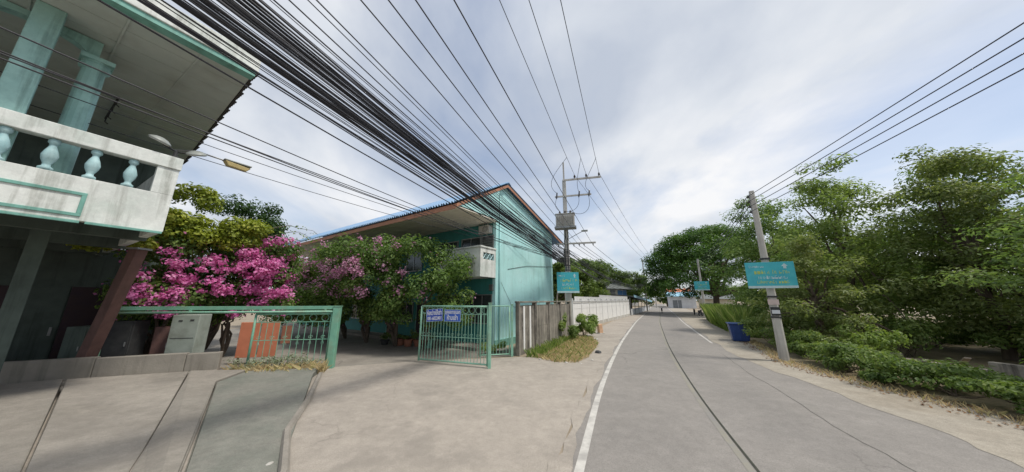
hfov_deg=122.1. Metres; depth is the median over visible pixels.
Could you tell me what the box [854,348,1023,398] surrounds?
hedge shrub
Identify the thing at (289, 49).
telecom cable
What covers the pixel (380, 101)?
telecom cable
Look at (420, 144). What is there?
telecom cable
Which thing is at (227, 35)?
telecom cable
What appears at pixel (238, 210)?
shrub tree
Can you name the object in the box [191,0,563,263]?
telecom cable
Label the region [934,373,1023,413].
hedge shrub
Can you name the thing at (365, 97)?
telecom cable
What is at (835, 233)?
tiered tree
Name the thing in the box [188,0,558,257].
telecom cable
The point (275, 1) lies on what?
telecom cable
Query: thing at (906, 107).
overhead wire
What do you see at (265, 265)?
bougainvillea
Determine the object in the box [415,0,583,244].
overhead wire
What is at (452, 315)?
notice plate
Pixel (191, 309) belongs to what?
gate beam
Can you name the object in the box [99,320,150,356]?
storage locker
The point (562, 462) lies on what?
dusty edge
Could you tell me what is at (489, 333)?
gate post
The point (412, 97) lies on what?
overhead wire
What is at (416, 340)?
potted plant
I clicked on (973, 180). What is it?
tiered tree
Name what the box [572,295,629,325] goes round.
white fence
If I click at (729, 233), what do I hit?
overhead wire
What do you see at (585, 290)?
roadside tree
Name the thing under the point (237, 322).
ground
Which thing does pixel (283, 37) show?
telecom cable
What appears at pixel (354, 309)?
window
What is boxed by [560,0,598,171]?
overhead wire
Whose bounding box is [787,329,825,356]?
hedge shrub
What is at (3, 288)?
folding door
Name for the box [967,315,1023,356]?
undergrowth shrub
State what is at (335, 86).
telecom cable
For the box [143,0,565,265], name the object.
telecom cable
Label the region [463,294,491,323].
window
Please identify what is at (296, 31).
telecom cable
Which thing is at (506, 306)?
barred gate
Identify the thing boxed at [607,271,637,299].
roadside tree
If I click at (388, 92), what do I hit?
overhead wire
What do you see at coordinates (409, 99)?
telecom cable
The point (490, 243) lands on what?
window
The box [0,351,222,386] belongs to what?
wall
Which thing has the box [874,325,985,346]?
undergrowth shrub
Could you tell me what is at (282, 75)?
telecom cable
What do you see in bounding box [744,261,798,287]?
pole sign
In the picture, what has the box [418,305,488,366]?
barred gate
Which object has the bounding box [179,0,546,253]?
telecom cable
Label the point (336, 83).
telecom cable
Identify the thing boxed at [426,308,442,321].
notice plate
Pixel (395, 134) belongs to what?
telecom cable
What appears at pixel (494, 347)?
yard weed
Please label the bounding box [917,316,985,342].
undergrowth shrub
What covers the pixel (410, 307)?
window
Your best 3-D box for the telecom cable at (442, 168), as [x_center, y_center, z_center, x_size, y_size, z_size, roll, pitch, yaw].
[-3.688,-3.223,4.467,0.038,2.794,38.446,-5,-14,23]
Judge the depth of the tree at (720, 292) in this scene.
113.22 m
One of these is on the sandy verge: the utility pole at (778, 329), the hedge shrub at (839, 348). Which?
the utility pole at (778, 329)
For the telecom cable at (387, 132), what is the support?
attached to the utility pole at (569, 217)
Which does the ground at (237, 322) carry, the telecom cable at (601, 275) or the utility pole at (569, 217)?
the utility pole at (569, 217)
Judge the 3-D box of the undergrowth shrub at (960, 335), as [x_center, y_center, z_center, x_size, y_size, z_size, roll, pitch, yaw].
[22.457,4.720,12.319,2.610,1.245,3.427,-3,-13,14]
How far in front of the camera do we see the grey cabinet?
10.62 m
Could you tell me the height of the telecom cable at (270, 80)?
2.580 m
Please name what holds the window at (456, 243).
in the row house at (504, 274)
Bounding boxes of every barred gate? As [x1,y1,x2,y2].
[246,313,332,364]
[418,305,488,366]
[479,305,509,356]
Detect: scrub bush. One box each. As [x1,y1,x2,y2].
[781,306,834,329]
[826,322,912,358]
[854,312,942,356]
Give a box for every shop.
[665,292,696,307]
[696,295,734,307]
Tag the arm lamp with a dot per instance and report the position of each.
(236, 165)
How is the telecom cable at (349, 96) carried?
attached to the utility pole at (569, 217)
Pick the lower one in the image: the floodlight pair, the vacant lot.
the vacant lot
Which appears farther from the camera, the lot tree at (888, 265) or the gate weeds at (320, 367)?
the lot tree at (888, 265)
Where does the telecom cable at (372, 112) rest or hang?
attached to the utility pole at (569, 217)
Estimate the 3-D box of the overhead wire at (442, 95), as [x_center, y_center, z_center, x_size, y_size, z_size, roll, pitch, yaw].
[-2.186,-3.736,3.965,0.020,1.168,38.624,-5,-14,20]
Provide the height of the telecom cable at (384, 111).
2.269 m
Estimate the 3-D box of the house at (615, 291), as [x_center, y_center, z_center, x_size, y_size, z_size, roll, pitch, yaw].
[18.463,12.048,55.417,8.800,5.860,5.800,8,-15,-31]
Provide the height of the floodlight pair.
0.485 m
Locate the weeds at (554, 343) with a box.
[523,335,570,358]
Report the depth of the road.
5.80 m
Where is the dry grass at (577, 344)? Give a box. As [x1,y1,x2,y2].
[532,335,598,362]
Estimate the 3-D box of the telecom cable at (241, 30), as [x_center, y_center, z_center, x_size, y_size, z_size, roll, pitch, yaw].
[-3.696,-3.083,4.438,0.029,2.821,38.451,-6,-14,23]
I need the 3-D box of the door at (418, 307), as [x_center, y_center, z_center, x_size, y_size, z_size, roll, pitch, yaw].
[-5.995,5.531,18.631,1.070,2.320,0.060,-8,-15,33]
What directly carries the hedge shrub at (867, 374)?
on the vacant lot
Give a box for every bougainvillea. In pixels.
[65,181,327,356]
[260,232,475,350]
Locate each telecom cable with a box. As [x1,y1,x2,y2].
[97,0,554,259]
[137,0,560,261]
[140,0,564,262]
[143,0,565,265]
[146,0,564,264]
[155,0,548,253]
[161,0,519,236]
[163,0,565,260]
[171,0,554,257]
[174,0,559,261]
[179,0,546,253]
[181,0,563,259]
[183,0,563,261]
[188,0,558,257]
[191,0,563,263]
[192,0,557,258]
[192,8,557,254]
[194,0,562,260]
[197,0,559,258]
[199,0,565,264]
[203,0,562,253]
[204,0,563,260]
[206,0,548,249]
[211,0,550,248]
[216,0,555,254]
[217,0,563,262]
[220,0,564,259]
[221,0,555,251]
[223,0,563,258]
[225,0,563,253]
[226,0,564,255]
[226,1,563,257]
[229,0,564,260]
[231,0,560,259]
[232,0,564,256]
[235,0,562,257]
[239,0,562,256]
[242,0,563,255]
[242,40,562,258]
[244,0,562,254]
[247,0,562,255]
[248,0,562,259]
[252,0,562,251]
[253,1,564,249]
[258,0,561,252]
[261,0,561,254]
[262,0,561,249]
[267,26,562,249]
[270,0,563,251]
[273,0,563,249]
[308,0,564,250]
[330,99,544,250]
[415,137,563,254]
[569,252,640,287]
[571,263,642,289]
[579,269,640,291]
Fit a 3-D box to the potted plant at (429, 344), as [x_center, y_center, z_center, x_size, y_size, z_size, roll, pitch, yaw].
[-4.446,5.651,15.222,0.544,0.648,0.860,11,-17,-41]
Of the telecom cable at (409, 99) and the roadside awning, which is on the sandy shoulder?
the roadside awning
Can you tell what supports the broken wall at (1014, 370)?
on the vacant lot
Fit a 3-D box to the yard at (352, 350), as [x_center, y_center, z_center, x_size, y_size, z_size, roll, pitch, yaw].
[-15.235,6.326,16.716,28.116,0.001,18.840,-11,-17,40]
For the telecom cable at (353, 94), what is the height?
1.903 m
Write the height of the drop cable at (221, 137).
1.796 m
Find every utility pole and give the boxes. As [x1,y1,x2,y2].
[551,157,600,324]
[642,259,652,311]
[696,259,705,317]
[746,191,789,361]
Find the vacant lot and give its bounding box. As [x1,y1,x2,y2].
[750,314,1023,421]
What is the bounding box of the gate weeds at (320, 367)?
[221,357,332,373]
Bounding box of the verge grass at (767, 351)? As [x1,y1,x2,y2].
[749,339,1023,425]
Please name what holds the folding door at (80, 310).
in the balcony house at (70, 175)
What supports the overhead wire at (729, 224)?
attached to the utility pole at (778, 329)
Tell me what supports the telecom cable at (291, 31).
attached to the utility pole at (569, 217)
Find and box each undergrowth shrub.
[808,312,874,336]
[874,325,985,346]
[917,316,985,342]
[952,327,1023,358]
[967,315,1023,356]
[970,315,1023,353]
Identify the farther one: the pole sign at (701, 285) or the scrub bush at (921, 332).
the pole sign at (701, 285)
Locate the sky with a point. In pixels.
(693, 107)
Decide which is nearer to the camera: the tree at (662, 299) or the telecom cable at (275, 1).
the telecom cable at (275, 1)
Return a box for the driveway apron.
[0,357,597,471]
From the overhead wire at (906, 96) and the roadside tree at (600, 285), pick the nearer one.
the overhead wire at (906, 96)
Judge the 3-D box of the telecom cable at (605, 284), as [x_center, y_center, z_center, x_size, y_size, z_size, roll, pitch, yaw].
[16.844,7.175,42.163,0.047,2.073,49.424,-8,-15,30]
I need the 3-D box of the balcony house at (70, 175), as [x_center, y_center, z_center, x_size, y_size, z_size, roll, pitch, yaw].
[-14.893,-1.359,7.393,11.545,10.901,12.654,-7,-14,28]
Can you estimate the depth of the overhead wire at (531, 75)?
12.15 m
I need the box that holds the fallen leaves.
[739,341,1023,429]
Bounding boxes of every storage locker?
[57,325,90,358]
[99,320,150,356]
[148,326,170,354]
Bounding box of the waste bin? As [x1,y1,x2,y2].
[725,322,749,341]
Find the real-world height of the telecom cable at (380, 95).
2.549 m
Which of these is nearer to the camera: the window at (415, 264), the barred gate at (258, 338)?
the barred gate at (258, 338)
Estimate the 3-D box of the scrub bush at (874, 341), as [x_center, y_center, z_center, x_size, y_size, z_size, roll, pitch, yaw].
[14.523,4.390,11.634,2.343,1.576,2.177,0,-13,0]
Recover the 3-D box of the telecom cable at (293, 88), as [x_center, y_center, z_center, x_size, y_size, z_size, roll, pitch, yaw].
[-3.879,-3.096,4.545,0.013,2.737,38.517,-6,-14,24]
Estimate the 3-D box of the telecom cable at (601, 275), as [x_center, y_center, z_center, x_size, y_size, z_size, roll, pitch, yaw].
[16.755,6.713,42.233,0.047,1.642,49.120,-7,-15,29]
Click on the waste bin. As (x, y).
(736, 331)
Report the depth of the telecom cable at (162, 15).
4.22 m
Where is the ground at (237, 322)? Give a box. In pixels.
[219,301,934,454]
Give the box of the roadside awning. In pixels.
[609,294,651,314]
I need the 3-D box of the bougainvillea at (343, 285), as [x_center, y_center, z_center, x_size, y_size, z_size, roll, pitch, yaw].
[-10.260,2.957,17.348,18.674,6.951,4.607,-7,-14,28]
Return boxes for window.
[351,304,361,318]
[400,302,413,321]
[406,247,422,271]
[436,295,460,323]
[439,241,458,249]
[461,237,480,246]
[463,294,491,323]
[481,234,493,259]
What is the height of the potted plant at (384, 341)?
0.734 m
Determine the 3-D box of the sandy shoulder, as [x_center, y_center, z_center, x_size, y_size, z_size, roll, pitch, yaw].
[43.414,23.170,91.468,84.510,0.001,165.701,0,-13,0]
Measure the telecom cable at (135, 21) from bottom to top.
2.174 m
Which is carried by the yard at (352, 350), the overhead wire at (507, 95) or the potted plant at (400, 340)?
the potted plant at (400, 340)
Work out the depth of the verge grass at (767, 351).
8.03 m
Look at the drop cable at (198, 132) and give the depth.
4.89 m
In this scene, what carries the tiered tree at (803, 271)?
on the vacant lot
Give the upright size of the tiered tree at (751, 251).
11.231 m
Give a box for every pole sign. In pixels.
[557,272,578,292]
[694,281,709,289]
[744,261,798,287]
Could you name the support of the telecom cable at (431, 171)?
attached to the utility pole at (569, 217)
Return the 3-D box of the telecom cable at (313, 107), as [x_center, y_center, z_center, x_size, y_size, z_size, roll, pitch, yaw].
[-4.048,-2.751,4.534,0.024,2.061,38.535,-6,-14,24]
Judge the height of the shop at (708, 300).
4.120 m
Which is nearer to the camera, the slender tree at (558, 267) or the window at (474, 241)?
the window at (474, 241)
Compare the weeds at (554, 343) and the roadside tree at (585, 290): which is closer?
the weeds at (554, 343)
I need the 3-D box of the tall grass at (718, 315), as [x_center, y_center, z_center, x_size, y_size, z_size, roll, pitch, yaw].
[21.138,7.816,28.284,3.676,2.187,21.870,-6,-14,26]
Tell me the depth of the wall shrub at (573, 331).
17.70 m
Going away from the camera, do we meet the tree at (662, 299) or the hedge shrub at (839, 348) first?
the hedge shrub at (839, 348)
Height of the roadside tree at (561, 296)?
7.824 m
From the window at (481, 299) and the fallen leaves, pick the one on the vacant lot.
the fallen leaves
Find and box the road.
[571,304,1023,471]
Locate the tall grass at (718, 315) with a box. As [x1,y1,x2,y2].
[699,303,767,337]
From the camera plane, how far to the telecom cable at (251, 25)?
4.76 m
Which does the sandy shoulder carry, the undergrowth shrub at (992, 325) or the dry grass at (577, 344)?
the dry grass at (577, 344)
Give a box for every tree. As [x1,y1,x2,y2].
[187,193,289,349]
[552,262,574,303]
[552,264,583,303]
[557,258,615,296]
[574,259,621,296]
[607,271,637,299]
[613,274,655,308]
[637,287,667,305]
[640,222,780,303]
[695,285,738,303]
[702,195,869,317]
[742,225,884,314]
[746,152,986,343]
[746,232,924,345]
[784,214,1022,321]
[850,143,1023,360]
[874,150,1023,330]
[911,157,1023,294]
[974,158,1023,289]
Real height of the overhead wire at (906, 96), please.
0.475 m
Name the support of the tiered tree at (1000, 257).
on the vacant lot
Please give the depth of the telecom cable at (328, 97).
4.71 m
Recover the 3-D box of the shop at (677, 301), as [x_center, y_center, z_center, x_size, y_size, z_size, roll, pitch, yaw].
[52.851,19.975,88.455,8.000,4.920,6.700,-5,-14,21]
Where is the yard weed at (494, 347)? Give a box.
[481,340,507,352]
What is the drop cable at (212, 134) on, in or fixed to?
attached to the utility pole at (569, 217)
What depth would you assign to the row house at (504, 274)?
17.57 m
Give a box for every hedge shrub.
[736,314,810,344]
[743,326,808,349]
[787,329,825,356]
[796,341,874,364]
[821,340,906,374]
[830,353,943,383]
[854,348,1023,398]
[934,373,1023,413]
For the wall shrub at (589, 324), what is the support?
on the ground at (237, 322)
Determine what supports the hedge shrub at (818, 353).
on the vacant lot
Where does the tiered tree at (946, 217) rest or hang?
on the vacant lot
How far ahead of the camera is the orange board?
11.40 m
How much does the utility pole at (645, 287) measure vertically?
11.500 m
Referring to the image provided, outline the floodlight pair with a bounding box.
[148,134,207,158]
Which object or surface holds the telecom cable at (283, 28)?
attached to the utility pole at (569, 217)
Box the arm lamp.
[175,149,251,171]
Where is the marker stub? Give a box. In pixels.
[597,324,604,333]
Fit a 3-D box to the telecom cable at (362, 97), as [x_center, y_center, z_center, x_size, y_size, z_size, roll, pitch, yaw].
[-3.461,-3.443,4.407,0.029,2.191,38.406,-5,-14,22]
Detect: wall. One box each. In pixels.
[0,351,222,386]
[515,301,570,355]
[862,350,1023,379]
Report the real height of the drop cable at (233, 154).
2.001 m
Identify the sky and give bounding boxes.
[164,0,1023,300]
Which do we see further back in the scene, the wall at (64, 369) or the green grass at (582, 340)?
the green grass at (582, 340)
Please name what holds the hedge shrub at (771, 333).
on the vacant lot
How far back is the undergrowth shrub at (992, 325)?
13.80 m
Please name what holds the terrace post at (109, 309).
on the yard at (352, 350)
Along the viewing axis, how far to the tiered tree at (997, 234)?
8.61 m
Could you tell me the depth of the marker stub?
21.55 m
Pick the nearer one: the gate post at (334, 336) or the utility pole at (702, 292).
the gate post at (334, 336)
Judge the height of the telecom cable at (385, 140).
2.072 m
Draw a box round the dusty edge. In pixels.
[547,307,650,471]
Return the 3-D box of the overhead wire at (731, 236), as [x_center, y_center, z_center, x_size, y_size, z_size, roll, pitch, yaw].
[18.989,1.687,27.142,0.031,1.089,32.379,-7,-14,28]
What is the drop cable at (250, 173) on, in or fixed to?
attached to the utility pole at (569, 217)
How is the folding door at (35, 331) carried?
in the balcony house at (70, 175)
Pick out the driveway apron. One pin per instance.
(510, 414)
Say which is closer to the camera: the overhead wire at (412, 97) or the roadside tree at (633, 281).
the overhead wire at (412, 97)
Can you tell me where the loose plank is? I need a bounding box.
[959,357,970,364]
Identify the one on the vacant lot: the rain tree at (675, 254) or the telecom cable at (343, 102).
the rain tree at (675, 254)
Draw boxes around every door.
[0,285,8,308]
[4,286,70,361]
[48,287,107,358]
[414,302,427,336]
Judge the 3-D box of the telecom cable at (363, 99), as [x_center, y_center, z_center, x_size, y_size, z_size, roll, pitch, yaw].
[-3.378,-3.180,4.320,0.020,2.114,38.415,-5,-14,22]
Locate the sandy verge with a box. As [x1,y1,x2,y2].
[664,304,1023,467]
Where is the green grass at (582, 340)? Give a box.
[532,335,597,361]
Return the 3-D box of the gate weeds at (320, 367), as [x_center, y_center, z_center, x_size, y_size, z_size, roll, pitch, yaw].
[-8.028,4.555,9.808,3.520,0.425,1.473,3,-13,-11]
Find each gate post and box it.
[326,306,342,368]
[488,303,491,368]
[511,304,512,356]
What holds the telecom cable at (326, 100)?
attached to the utility pole at (569, 217)
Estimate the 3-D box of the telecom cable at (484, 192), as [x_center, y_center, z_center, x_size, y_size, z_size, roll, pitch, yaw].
[-3.630,-3.363,4.488,0.013,1.977,38.466,-5,-14,23]
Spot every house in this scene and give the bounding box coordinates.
[0,0,260,371]
[282,182,562,350]
[604,283,631,295]
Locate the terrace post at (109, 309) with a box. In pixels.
[75,247,152,357]
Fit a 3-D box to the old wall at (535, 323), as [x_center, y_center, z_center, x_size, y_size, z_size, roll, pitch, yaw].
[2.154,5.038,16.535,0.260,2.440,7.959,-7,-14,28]
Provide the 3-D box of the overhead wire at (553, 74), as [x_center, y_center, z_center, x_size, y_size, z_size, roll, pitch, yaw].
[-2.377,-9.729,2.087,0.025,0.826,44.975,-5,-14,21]
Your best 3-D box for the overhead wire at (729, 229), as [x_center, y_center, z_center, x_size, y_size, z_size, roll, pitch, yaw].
[18.989,1.199,27.252,0.031,1.089,32.379,-7,-14,28]
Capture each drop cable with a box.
[0,26,547,256]
[0,50,543,255]
[0,53,545,253]
[0,57,543,254]
[0,71,559,256]
[30,104,563,256]
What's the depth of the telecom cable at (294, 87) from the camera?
4.75 m
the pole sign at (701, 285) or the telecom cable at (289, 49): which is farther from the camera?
the pole sign at (701, 285)
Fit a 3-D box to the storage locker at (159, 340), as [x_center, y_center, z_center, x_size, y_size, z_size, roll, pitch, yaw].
[-13.294,4.252,10.908,0.600,1.500,0.650,3,-13,-14]
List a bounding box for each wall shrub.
[558,312,579,339]
[575,313,598,335]
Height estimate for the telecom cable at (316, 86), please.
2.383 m
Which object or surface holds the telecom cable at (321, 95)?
attached to the utility pole at (569, 217)
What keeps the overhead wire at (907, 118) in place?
attached to the utility pole at (778, 329)
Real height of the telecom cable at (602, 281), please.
2.218 m
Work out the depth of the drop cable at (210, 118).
4.81 m
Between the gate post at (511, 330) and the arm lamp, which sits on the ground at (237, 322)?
the gate post at (511, 330)
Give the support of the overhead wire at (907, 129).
attached to the utility pole at (778, 329)
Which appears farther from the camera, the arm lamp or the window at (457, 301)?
the window at (457, 301)
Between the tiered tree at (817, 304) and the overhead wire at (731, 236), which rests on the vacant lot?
the tiered tree at (817, 304)
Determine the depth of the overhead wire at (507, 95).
5.56 m
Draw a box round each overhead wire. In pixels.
[289,0,558,246]
[316,0,554,238]
[360,0,573,245]
[388,0,578,244]
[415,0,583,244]
[453,0,591,242]
[499,0,573,172]
[529,0,585,172]
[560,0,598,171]
[697,212,749,265]
[698,207,748,263]
[700,197,746,258]
[702,202,747,259]
[747,22,1023,196]
[748,38,1023,201]
[749,53,1023,206]
[751,68,1023,211]
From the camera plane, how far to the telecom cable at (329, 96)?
4.73 m
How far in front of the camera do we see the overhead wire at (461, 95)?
5.51 m
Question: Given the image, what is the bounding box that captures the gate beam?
[98,306,332,355]
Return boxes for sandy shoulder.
[540,304,651,366]
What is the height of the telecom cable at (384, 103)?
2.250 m
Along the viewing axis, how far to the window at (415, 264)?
20.04 m
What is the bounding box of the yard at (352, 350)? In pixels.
[204,327,515,369]
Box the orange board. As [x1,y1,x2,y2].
[235,322,291,362]
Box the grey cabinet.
[164,314,211,353]
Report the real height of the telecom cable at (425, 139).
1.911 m
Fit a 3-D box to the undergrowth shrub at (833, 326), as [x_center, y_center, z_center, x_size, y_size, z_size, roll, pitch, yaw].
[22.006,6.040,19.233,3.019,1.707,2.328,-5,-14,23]
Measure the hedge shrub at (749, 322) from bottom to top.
1.820 m
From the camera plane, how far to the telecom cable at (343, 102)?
5.21 m
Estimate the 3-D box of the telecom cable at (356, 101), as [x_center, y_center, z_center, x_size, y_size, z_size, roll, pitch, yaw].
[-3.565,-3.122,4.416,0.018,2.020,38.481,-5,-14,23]
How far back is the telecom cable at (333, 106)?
5.22 m
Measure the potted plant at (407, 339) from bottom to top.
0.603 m
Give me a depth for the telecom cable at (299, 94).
4.52 m
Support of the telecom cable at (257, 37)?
attached to the utility pole at (569, 217)
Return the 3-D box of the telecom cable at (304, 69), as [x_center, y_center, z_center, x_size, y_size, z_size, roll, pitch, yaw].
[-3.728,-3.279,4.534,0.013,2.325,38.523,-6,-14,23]
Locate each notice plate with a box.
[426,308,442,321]
[444,309,460,321]
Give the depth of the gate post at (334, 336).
10.84 m
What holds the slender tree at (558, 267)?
on the ground at (237, 322)
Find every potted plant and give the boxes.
[379,332,390,344]
[389,332,403,345]
[402,335,415,346]
[409,327,422,346]
[426,335,436,347]
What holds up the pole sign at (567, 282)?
attached to the utility pole at (569, 217)
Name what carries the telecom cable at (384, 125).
attached to the utility pole at (569, 217)
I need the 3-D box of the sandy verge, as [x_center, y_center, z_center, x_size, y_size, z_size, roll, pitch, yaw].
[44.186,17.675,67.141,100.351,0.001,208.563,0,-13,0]

